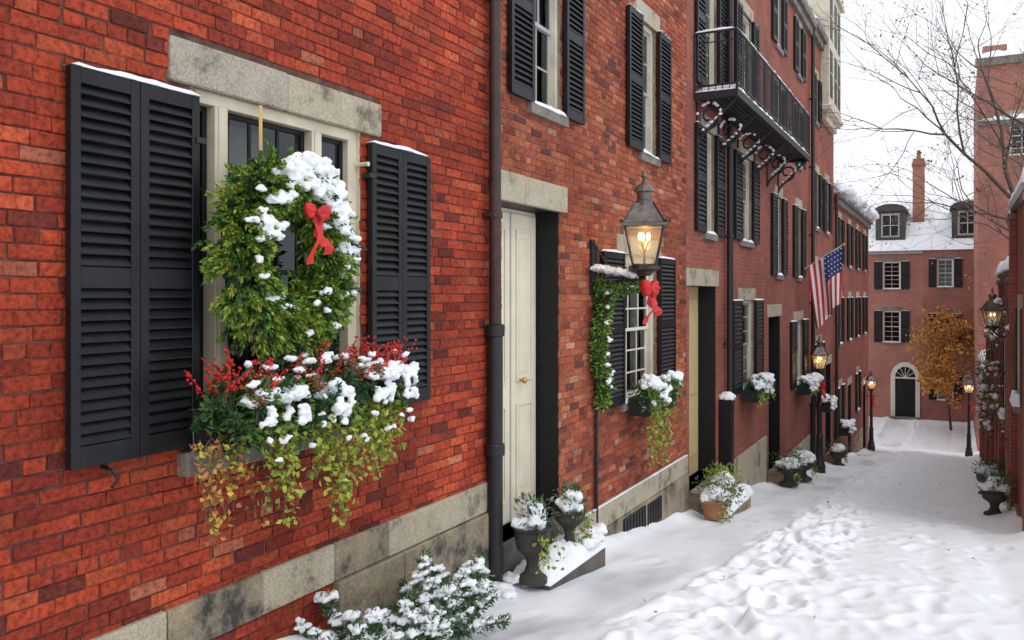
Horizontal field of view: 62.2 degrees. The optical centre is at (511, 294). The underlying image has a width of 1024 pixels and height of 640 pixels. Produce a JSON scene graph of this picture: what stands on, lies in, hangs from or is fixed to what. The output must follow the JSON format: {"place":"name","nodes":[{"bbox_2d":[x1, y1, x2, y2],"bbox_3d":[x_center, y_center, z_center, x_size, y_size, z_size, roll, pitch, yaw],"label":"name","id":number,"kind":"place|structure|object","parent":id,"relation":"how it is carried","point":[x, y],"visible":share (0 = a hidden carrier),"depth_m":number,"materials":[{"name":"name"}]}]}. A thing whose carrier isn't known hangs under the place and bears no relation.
{"place":"outdoors","nodes":[
{"label":"outdoors","id":0,"kind":"place"},
{"bbox_2d":[276,416,1023,639],"bbox_3d":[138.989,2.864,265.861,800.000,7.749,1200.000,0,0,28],"label":"snowy street ground","id":1,"kind":"structure","parent":0,"point":[788,563],"depth_m":8.02,"materials":[{"name":"white snow"}]},
{"bbox_2d":[0,0,488,639],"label":"walls","id":2,"kind":"structure","parent":1,"relation":"on","point":[262,62],"depth_m":4.13,"materials":[{"name":"red brick"}]},
{"bbox_2d":[0,0,488,639],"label":"brick courses","id":3,"kind":"object","parent":2,"relation":"attached to","point":[52,240],"visible":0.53,"depth_m":4.13,"materials":[{"name":"brick"}]},
{"bbox_2d":[66,63,430,488],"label":"shutters","id":4,"kind":"object","parent":2,"relation":"attached to","point":[132,258],"visible":0.91,"depth_m":3.79,"materials":[{"name":"paint"}]},
{"bbox_2d":[64,62,428,156],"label":"snow","id":5,"kind":"structure","parent":4,"relation":"on","point":[160,84],"depth_m":3.84,"materials":[{"name":"white snow"}]},
{"bbox_2d":[190,89,356,405],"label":"window","id":6,"kind":"structure","parent":2,"relation":"attached to","point":[229,130],"depth_m":4.71,"materials":[{"name":"beige paint"}]},
{"bbox_2d":[191,105,366,368],"bbox_3d":[-1.138,-0.295,4.352,0.404,1.390,1.087,0,0,28],"label":"christmas wreath","id":7,"kind":"object","parent":6,"relation":"attached to","point":[305,193],"visible":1,"depth_m":4.19,"materials":[{"name":"green plant"}]},
{"bbox_2d":[90,35,488,639],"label":"granite trim","id":8,"kind":"structure","parent":2,"relation":"attached to","point":[364,570],"depth_m":4.80,"materials":[{"name":"stone"}]},
{"bbox_2d":[177,335,419,563],"bbox_3d":[-0.994,0.709,4.445,0.495,0.988,1.736,0,0,28],"label":"window box planter","id":9,"kind":"object","parent":2,"relation":"attached to","point":[291,409],"visible":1,"depth_m":4.18,"materials":[{"name":"green plant"}]},
{"bbox_2d":[482,0,504,581],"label":"downpipe","id":10,"kind":"object","parent":2,"relation":"attached to","point":[494,444],"visible":0.96,"depth_m":6.57,"materials":[{"name":"metal"}]},
{"bbox_2d":[293,547,511,639],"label":"evergreen shrub","id":11,"kind":"object","parent":1,"relation":"on","point":[438,607],"visible":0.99,"depth_m":4.97,"materials":[{"name":"green plant"}]},
{"bbox_2d":[489,522,607,599],"bbox_3d":[0.309,2.196,7.094,0.384,0.197,1.991,0,0,34],"label":"snow mound","id":12,"kind":"object","parent":1,"relation":"on","point":[506,590],"visible":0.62,"depth_m":7.36,"materials":[{"name":"white snow"}]},
{"bbox_2d":[510,491,565,586],"bbox_3d":[0.184,1.907,6.648,0.454,0.689,0.473,0,0,28],"label":"urn planter","id":13,"kind":"object","parent":12,"relation":"on","point":[531,526],"visible":0.99,"depth_m":6.56,"materials":[{"name":"stone"}]},
{"bbox_2d":[501,0,685,541],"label":"walls","id":14,"kind":"structure","parent":1,"relation":"on","point":[547,357],"depth_m":7.95,"materials":[{"name":"red brick"}]},
{"bbox_2d":[501,207,535,524],"bbox_3d":[-0.050,0.630,7.491,0.084,2.780,1.130,0,0,28],"label":"front door","id":15,"kind":"structure","parent":14,"relation":"attached to","point":[518,272],"depth_m":7.64,"materials":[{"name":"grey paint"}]},
{"bbox_2d":[520,377,526,382],"bbox_3d":[0.097,0.770,7.622,0.083,0.056,0.056,0,0,28],"label":"door knob","id":16,"kind":"object","parent":15,"relation":"attached to","point":[523,380],"depth_m":7.60,"materials":[{"name":"gold metal"}]},
{"bbox_2d":[508,0,675,411],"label":"windows","id":17,"kind":"structure","parent":14,"relation":"attached to","point":[532,51],"depth_m":9.41,"materials":[{"name":"beige paint"}]},
{"bbox_2d":[528,3,675,403],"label":"window snow","id":18,"kind":"structure","parent":17,"relation":"attached to","point":[558,111],"depth_m":9.03,"materials":[{"name":"white snow"}]},
{"bbox_2d":[501,0,685,512],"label":"brick courses","id":19,"kind":"object","parent":14,"relation":"attached to","point":[670,25],"visible":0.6,"depth_m":8.76,"materials":[{"name":"brick"}]},
{"bbox_2d":[501,169,688,590],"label":"granite trim","id":20,"kind":"structure","parent":14,"relation":"attached to","point":[670,484],"depth_m":7.99,"materials":[{"name":"stone"}]},
{"bbox_2d":[513,455,687,586],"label":"step snow","id":21,"kind":"structure","parent":20,"relation":"on","point":[579,554],"depth_m":7.11,"materials":[{"name":"white snow"}]},
{"bbox_2d":[551,478,595,545],"bbox_3d":[0.509,1.929,7.418,0.418,0.622,0.384,0,0,28],"label":"urn planter","id":22,"kind":"object","parent":21,"relation":"on","point":[570,508],"visible":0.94,"depth_m":7.34,"materials":[{"name":"stone"}]},
{"bbox_2d":[623,495,661,531],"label":"basement grilles","id":23,"kind":"object","parent":20,"relation":"attached to","point":[635,519],"visible":0.79,"depth_m":9.86,"materials":[{"name":"metal"}]},
{"bbox_2d":[595,245,597,522],"bbox_3d":[0.856,1.200,8.602,0.037,3.400,0.037,0,0,44],"label":"conduit","id":24,"kind":"object","parent":14,"relation":"attached to","point":[596,429],"visible":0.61,"depth_m":8.59,"materials":[{"name":"metal"}]},
{"bbox_2d":[587,273,642,413],"bbox_3d":[1.063,0.492,8.454,0.682,1.442,0.425,0,0,28],"label":"evergreen garland","id":25,"kind":"object","parent":14,"relation":"attached to","point":[600,365],"visible":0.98,"depth_m":8.49,"materials":[{"name":"green plant"}]},
{"bbox_2d":[590,170,667,323],"bbox_3d":[1.135,-0.465,8.320,0.778,1.495,0.467,0,0,10],"label":"wall gas lamp","id":26,"kind":"object","parent":14,"relation":"attached to","point":[644,213],"visible":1,"depth_m":8.22,"materials":[{"name":"metal"}]},
{"bbox_2d":[628,370,684,468],"bbox_3d":[1.682,1.411,9.765,0.451,1.026,1.296,0,0,28],"label":"window box planter","id":27,"kind":"object","parent":14,"relation":"attached to","point":[661,395],"visible":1,"depth_m":9.43,"materials":[{"name":"green wood"}]},
{"bbox_2d":[691,473,745,523],"bbox_3d":[2.744,2.694,11.243,0.701,0.695,0.666,0,0,28],"label":"potted plant","id":28,"kind":"object","parent":1,"relation":"on","point":[714,500],"visible":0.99,"depth_m":11.11,"materials":[{"name":"ceramic"}]},
{"bbox_2d":[686,0,764,491],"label":"walls","id":29,"kind":"structure","parent":1,"relation":"on","point":[748,272],"depth_m":13.09,"materials":[{"name":"brick"}]},
{"bbox_2d":[686,267,766,514],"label":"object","id":30,"kind":"object","parent":29,"relation":"attached to","point":[751,461],"visible":0.27,"depth_m":12.87,"materials":[{"name":"yellow paint"}]},
{"bbox_2d":[723,0,734,399],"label":"drain pipe","id":31,"kind":"object","parent":29,"relation":"attached to","point":[729,343],"visible":0.62,"depth_m":13.38,"materials":[{"name":"metal"}]},
{"bbox_2d":[695,0,763,396],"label":"windows","id":32,"kind":"structure","parent":29,"relation":"attached to","point":[704,14],"depth_m":13.97,"materials":[{"name":"beige paint"}]},
{"bbox_2d":[696,0,763,389],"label":"window snow","id":33,"kind":"structure","parent":32,"relation":"attached to","point":[714,233],"depth_m":14.14,"materials":[{"name":"white snow"}]},
{"bbox_2d":[742,372,775,406],"bbox_3d":[4.324,1.652,14.807,0.460,0.601,1.435,0,0,28],"label":"window box planter","id":34,"kind":"object","parent":32,"relation":"attached to","point":[759,388],"visible":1,"depth_m":14.38,"materials":[{"name":"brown wood"}]},
{"bbox_2d":[720,399,733,472],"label":"pillar","id":35,"kind":"structure","parent":1,"relation":"on","point":[726,431],"depth_m":13.09,"materials":[{"name":"black metal"}]},
{"bbox_2d":[719,391,735,400],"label":"pillar snow","id":36,"kind":"structure","parent":35,"relation":"on","point":[725,395],"depth_m":13.09,"materials":[{"name":"white snow"}]},
{"bbox_2d":[724,496,750,518],"bbox_3d":[3.043,3.207,12.289,0.480,0.414,1.600,0,0,28],"label":"stoop","id":37,"kind":"object","parent":1,"relation":"on","point":[745,505],"visible":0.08,"depth_m":12.50,"materials":[{"name":"stone"}]},
{"bbox_2d":[702,460,741,497],"bbox_3d":[2.949,2.684,12.063,0.587,0.674,0.737,0,0,28],"label":"potted plant","id":38,"kind":"object","parent":37,"relation":"on","point":[725,474],"visible":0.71,"depth_m":12.02,"materials":[{"name":"plant"}]},
{"bbox_2d":[765,0,808,481],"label":"walls","id":39,"kind":"structure","parent":1,"relation":"on","point":[786,417],"depth_m":18.32,"materials":[{"name":"brick"}]},
{"bbox_2d":[693,27,809,193],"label":"iron balcony","id":40,"kind":"structure","parent":39,"relation":"attached to","point":[743,109],"depth_m":13.32,"materials":[{"name":"black metal"}]},
{"bbox_2d":[772,0,808,390],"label":"windows","id":41,"kind":"structure","parent":39,"relation":"attached to","point":[798,316],"depth_m":19.08,"materials":[{"name":"beige paint"}]},
{"bbox_2d":[771,0,807,385],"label":"window snow","id":42,"kind":"structure","parent":41,"relation":"attached to","point":[796,205],"depth_m":19.24,"materials":[{"name":"white snow"}]},
{"bbox_2d":[797,371,823,395],"bbox_3d":[6.910,2.093,19.718,0.500,0.536,1.440,0,0,28],"label":"window box planter","id":43,"kind":"object","parent":41,"relation":"attached to","point":[809,384],"visible":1,"depth_m":19.28,"materials":[{"name":"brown wood"}]},
{"bbox_2d":[767,0,816,484],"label":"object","id":44,"kind":"object","parent":39,"relation":"attached to","point":[809,24],"visible":0.2,"depth_m":19.34,"materials":[{"name":"black paint"}]},
{"bbox_2d":[805,0,817,23],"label":"roof snow","id":45,"kind":"structure","parent":39,"relation":"on","point":[810,9],"depth_m":20.24,"materials":[{"name":"white snow"}]},
{"bbox_2d":[804,243,844,328],"bbox_3d":[7.365,-0.188,20.088,0.971,2.035,0.224,0,0,28],"label":"american flag","id":46,"kind":"object","parent":39,"relation":"attached to","point":[825,276],"visible":0.99,"depth_m":20.06,"materials":[{"name":"multicoloured fabric"}]},
{"bbox_2d":[768,450,808,486],"bbox_3d":[5.288,3.331,16.410,0.597,0.691,0.813,0,0,-40],"label":"potted plant","id":47,"kind":"object","parent":1,"relation":"on","point":[789,467],"visible":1,"depth_m":16.27,"materials":[{"name":"stone"}]},
{"bbox_2d":[781,446,818,481],"bbox_3d":[6.026,3.515,17.790,0.736,0.732,0.796,0,0,28],"label":"potted plant","id":48,"kind":"object","parent":1,"relation":"on","point":[809,457],"visible":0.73,"depth_m":17.64,"materials":[{"name":"plant"}]},
{"bbox_2d":[643,476,975,616],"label":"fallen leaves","id":49,"kind":"object","parent":1,"relation":"on","point":[827,502],"visible":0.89,"depth_m":10.35,"materials":[{"name":"brown plant"}]},
{"bbox_2d":[810,335,831,472],"bbox_3d":[7.458,2.684,20.576,0.485,3.387,0.507,0,0,-5],"label":"street lamp","id":50,"kind":"object","parent":1,"relation":"on","point":[819,349],"visible":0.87,"depth_m":20.52,"materials":[{"name":"metal"}]},
{"bbox_2d":[809,37,833,461],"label":"walls","id":51,"kind":"structure","parent":1,"relation":"on","point":[824,245],"depth_m":23.75,"materials":[{"name":"brick"}]},
{"bbox_2d":[809,29,815,455],"bbox_3d":[7.521,-1.098,21.232,0.170,11.204,0.160,0,0,28],"label":"drain pipe","id":52,"kind":"object","parent":51,"relation":"attached to","point":[813,403],"visible":0.77,"depth_m":21.19,"materials":[{"name":"metal"}]},
{"bbox_2d":[815,68,831,407],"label":"windows","id":53,"kind":"structure","parent":51,"relation":"attached to","point":[823,206],"depth_m":22.85,"materials":[{"name":"beige paint"}]},
{"bbox_2d":[822,393,837,411],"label":"window box planter","id":54,"kind":"object","parent":53,"relation":"attached to","point":[829,403],"visible":0.9,"depth_m":22.23,"materials":[{"name":"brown wood"}]},
{"bbox_2d":[807,0,844,134],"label":"oriel bay","id":55,"kind":"object","parent":51,"relation":"on","point":[831,96],"visible":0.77,"depth_m":23.32,"materials":[{"name":"beige paint"}]},
{"bbox_2d":[814,15,838,57],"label":"roof snow","id":56,"kind":"structure","parent":51,"relation":"on","point":[822,27],"depth_m":21.93,"materials":[{"name":"white snow"}]},
{"bbox_2d":[815,18,841,463],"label":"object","id":57,"kind":"object","parent":51,"relation":"attached to","point":[820,38],"visible":0.09,"depth_m":22.66,"materials":[{"name":"black paint"}]},
{"bbox_2d":[833,194,838,443],"bbox_3d":[9.721,1.056,25.441,0.170,8.112,0.160,0,0,28],"label":"drain pipe","id":58,"kind":"object","parent":51,"relation":"attached to","point":[836,410],"visible":0.73,"depth_m":25.39,"materials":[{"name":"metal"}]},
{"bbox_2d":[825,438,853,465],"bbox_3d":[9.136,4.393,23.735,0.810,0.766,0.727,0,0,-5],"label":"potted plant","id":59,"kind":"object","parent":1,"relation":"on","point":[837,451],"visible":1,"depth_m":23.58,"materials":[{"name":"stone"}]},
{"bbox_2d":[834,204,868,454],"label":"walls","id":60,"kind":"structure","parent":1,"relation":"on","point":[853,354],"depth_m":30.78,"materials":[{"name":"brick"}]},
{"bbox_2d":[838,211,867,434],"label":"windows","id":61,"kind":"structure","parent":60,"relation":"attached to","point":[848,301],"depth_m":29.65,"materials":[{"name":"beige paint"}]},
{"bbox_2d":[840,419,856,435],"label":"window box planter","id":62,"kind":"object","parent":61,"relation":"attached to","point":[848,428],"visible":1,"depth_m":26.43,"materials":[{"name":"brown wood"}]},
{"bbox_2d":[838,216,867,428],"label":"window snow","id":63,"kind":"structure","parent":61,"relation":"attached to","point":[858,335],"depth_m":29.68,"materials":[{"name":"white snow"}]},
{"bbox_2d":[834,192,872,455],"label":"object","id":64,"kind":"object","parent":60,"relation":"attached to","point":[848,207],"visible":0.2,"depth_m":30.75,"materials":[{"name":"white paint"}]},
{"bbox_2d":[833,181,878,221],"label":"eave snow","id":65,"kind":"structure","parent":60,"relation":"on","point":[850,192],"depth_m":28.29,"materials":[{"name":"white snow"}]},
{"bbox_2d":[864,369,878,450],"bbox_3d":[14.392,4.642,33.990,0.485,3.337,0.507,0,0,-5],"label":"street lamp","id":66,"kind":"object","parent":1,"relation":"on","point":[871,377],"visible":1,"depth_m":33.95,"materials":[{"name":"metal"}]},
{"bbox_2d":[869,254,922,418],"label":"walls","id":67,"kind":"structure","parent":1,"relation":"on","point":[885,360],"depth_m":46.31,"materials":[{"name":"brick"}]},
{"bbox_2d":[869,250,922,343],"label":"windows","id":68,"kind":"structure","parent":67,"relation":"attached to","point":[895,319],"depth_m":46.50,"materials":[{"name":"white paint"}]},
{"bbox_2d":[874,261,905,342],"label":"window snow","id":69,"kind":"structure","parent":68,"relation":"attached to","point":[881,310],"depth_m":46.34,"materials":[{"name":"white snow"}]},
{"bbox_2d":[889,362,921,419],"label":"front door","id":70,"kind":"structure","parent":67,"relation":"attached to","point":[905,396],"depth_m":45.90,"materials":[{"name":"black paint"}]},
{"bbox_2d":[867,197,973,251],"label":"snowy roof","id":71,"kind":"structure","parent":67,"relation":"on","point":[912,239],"depth_m":46.58,"materials":[{"name":"snow"}]},
{"bbox_2d":[912,150,925,221],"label":"chimney","id":72,"kind":"object","parent":71,"relation":"on","point":[916,188],"visible":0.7,"depth_m":47.38,"materials":[{"name":"brick"}]},
{"bbox_2d":[811,0,1023,288],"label":"bare tree","id":73,"kind":"object","parent":1,"relation":"on","point":[1005,161],"visible":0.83,"depth_m":23.14,"materials":[{"name":"brown plant"}]},
{"bbox_2d":[902,303,974,430],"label":"autumn tree","id":74,"kind":"object","parent":1,"relation":"on","point":[939,377],"visible":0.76,"depth_m":42.22,"materials":[{"name":"orange plant"}]},
{"bbox_2d":[858,0,1023,232],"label":"bare tree","id":75,"kind":"object","parent":1,"relation":"on","point":[1003,113],"visible":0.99,"depth_m":16.44,"materials":[{"name":"brown plant"}]},
{"bbox_2d":[923,249,973,421],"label":"walls","id":76,"kind":"structure","parent":1,"relation":"on","point":[933,297],"depth_m":44.76,"materials":[{"name":"brick"}]},
{"bbox_2d":[929,254,973,402],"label":"windows","id":77,"kind":"structure","parent":76,"relation":"attached to","point":[942,271],"depth_m":45.11,"materials":[{"name":"white paint"}]},
{"bbox_2d":[929,258,961,400],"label":"window snow","id":78,"kind":"structure","parent":77,"relation":"attached to","point":[956,313],"depth_m":44.95,"materials":[{"name":"white snow"}]},
{"bbox_2d":[961,373,976,456],"bbox_3d":[17.820,4.719,33.101,0.485,3.387,0.507,0,0,-5],"label":"street lamp","id":79,"kind":"object","parent":1,"relation":"on","point":[968,451],"visible":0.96,"depth_m":33.06,"materials":[{"name":"metal"}]},
{"bbox_2d":[919,35,1023,212],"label":"bare tree","id":80,"kind":"object","parent":1,"relation":"on","point":[1008,133],"visible":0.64,"depth_m":29.68,"materials":[{"name":"brown plant"}]},
{"bbox_2d":[979,361,985,461],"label":"walls","id":81,"kind":"structure","parent":1,"relation":"on","point":[982,444],"depth_m":28.17,"materials":[{"name":"brick"}]},
{"bbox_2d":[978,349,985,371],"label":"coping snow","id":82,"kind":"structure","parent":81,"relation":"on","point":[981,355],"depth_m":30.12,"materials":[{"name":"white snow"}]},
{"bbox_2d":[971,456,1004,493],"bbox_3d":[9.596,3.631,17.080,0.653,0.795,0.650,0,0,28],"label":"urn planter","id":83,"kind":"object","parent":1,"relation":"on","point":[990,468],"visible":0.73,"depth_m":17.00,"materials":[{"name":"stone"}]},
{"bbox_2d":[984,333,997,464],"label":"walls","id":84,"kind":"structure","parent":1,"relation":"on","point":[991,448],"depth_m":21.51,"materials":[{"name":"brick"}]},
{"bbox_2d":[970,274,1008,448],"bbox_3d":[12.427,2.231,22.296,0.785,5.201,19.554,0,0,28],"label":"snowy climbing vine","id":85,"kind":"object","parent":84,"relation":"attached to","point":[983,388],"visible":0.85,"depth_m":19.55,"materials":[{"name":"brown plant"}]},
{"bbox_2d":[984,317,997,336],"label":"coping snow","id":86,"kind":"structure","parent":84,"relation":"on","point":[989,325],"depth_m":23.10,"materials":[{"name":"white snow"}]},
{"bbox_2d":[975,467,1017,515],"bbox_3d":[7.654,3.100,13.403,0.544,0.782,0.644,0,0,5],"label":"urn planter","id":87,"kind":"object","parent":1,"relation":"on","point":[994,488],"visible":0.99,"depth_m":13.29,"materials":[{"name":"metal"}]},
{"bbox_2d":[974,44,1023,450],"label":"walls","id":88,"kind":"structure","parent":1,"relation":"on","point":[997,247],"depth_m":34.53,"materials":[{"name":"brick"}]},
{"bbox_2d":[978,47,1023,154],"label":"ledge snow","id":89,"kind":"structure","parent":88,"relation":"on","point":[1001,53],"depth_m":34.26,"materials":[{"name":"white snow"}]},
{"bbox_2d":[1005,109,1023,236],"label":"windows","id":90,"kind":"structure","parent":88,"relation":"attached to","point":[1016,136],"depth_m":34.59,"materials":[{"name":"white paint"}]},
{"bbox_2d":[996,270,1008,501],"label":"walls","id":91,"kind":"structure","parent":1,"relation":"on","point":[1003,453],"depth_m":16.42,"materials":[{"name":"brick"}]},
{"bbox_2d":[980,288,1005,337],"bbox_3d":[8.389,0.324,14.699,0.464,0.883,0.332,0,0,16],"label":"wall gas lamp","id":92,"kind":"object","parent":91,"relation":"attached to","point":[989,305],"visible":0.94,"depth_m":14.66,"materials":[{"name":"metal"}]},
{"bbox_2d":[994,256,1008,418],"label":"coping snow","id":93,"kind":"structure","parent":91,"relation":"on","point":[1003,266],"depth_m":15.98,"materials":[{"name":"white snow"}]},
{"bbox_2d":[1007,189,1023,530],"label":"walls","id":94,"kind":"structure","parent":1,"relation":"on","point":[1015,218],"depth_m":13.16,"materials":[{"name":"brick"}]},
{"bbox_2d":[1006,167,1023,406],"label":"coping snow","id":95,"kind":"structure","parent":94,"relation":"on","point":[1014,399],"depth_m":12.26,"materials":[{"name":"white snow"}]},
{"bbox_2d":[724,483,753,517],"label":"stoop snow","id":96,"kind":"structure","parent":0,"point":[748,492],"depth_m":12.32,"materials":[{"name":"white snow"}]},
{"bbox_2d":[834,0,1023,201],"label":"sky","id":97,"kind":"structure","parent":0,"point":[866,100],"materials":[{"name":"white"}]}
]}

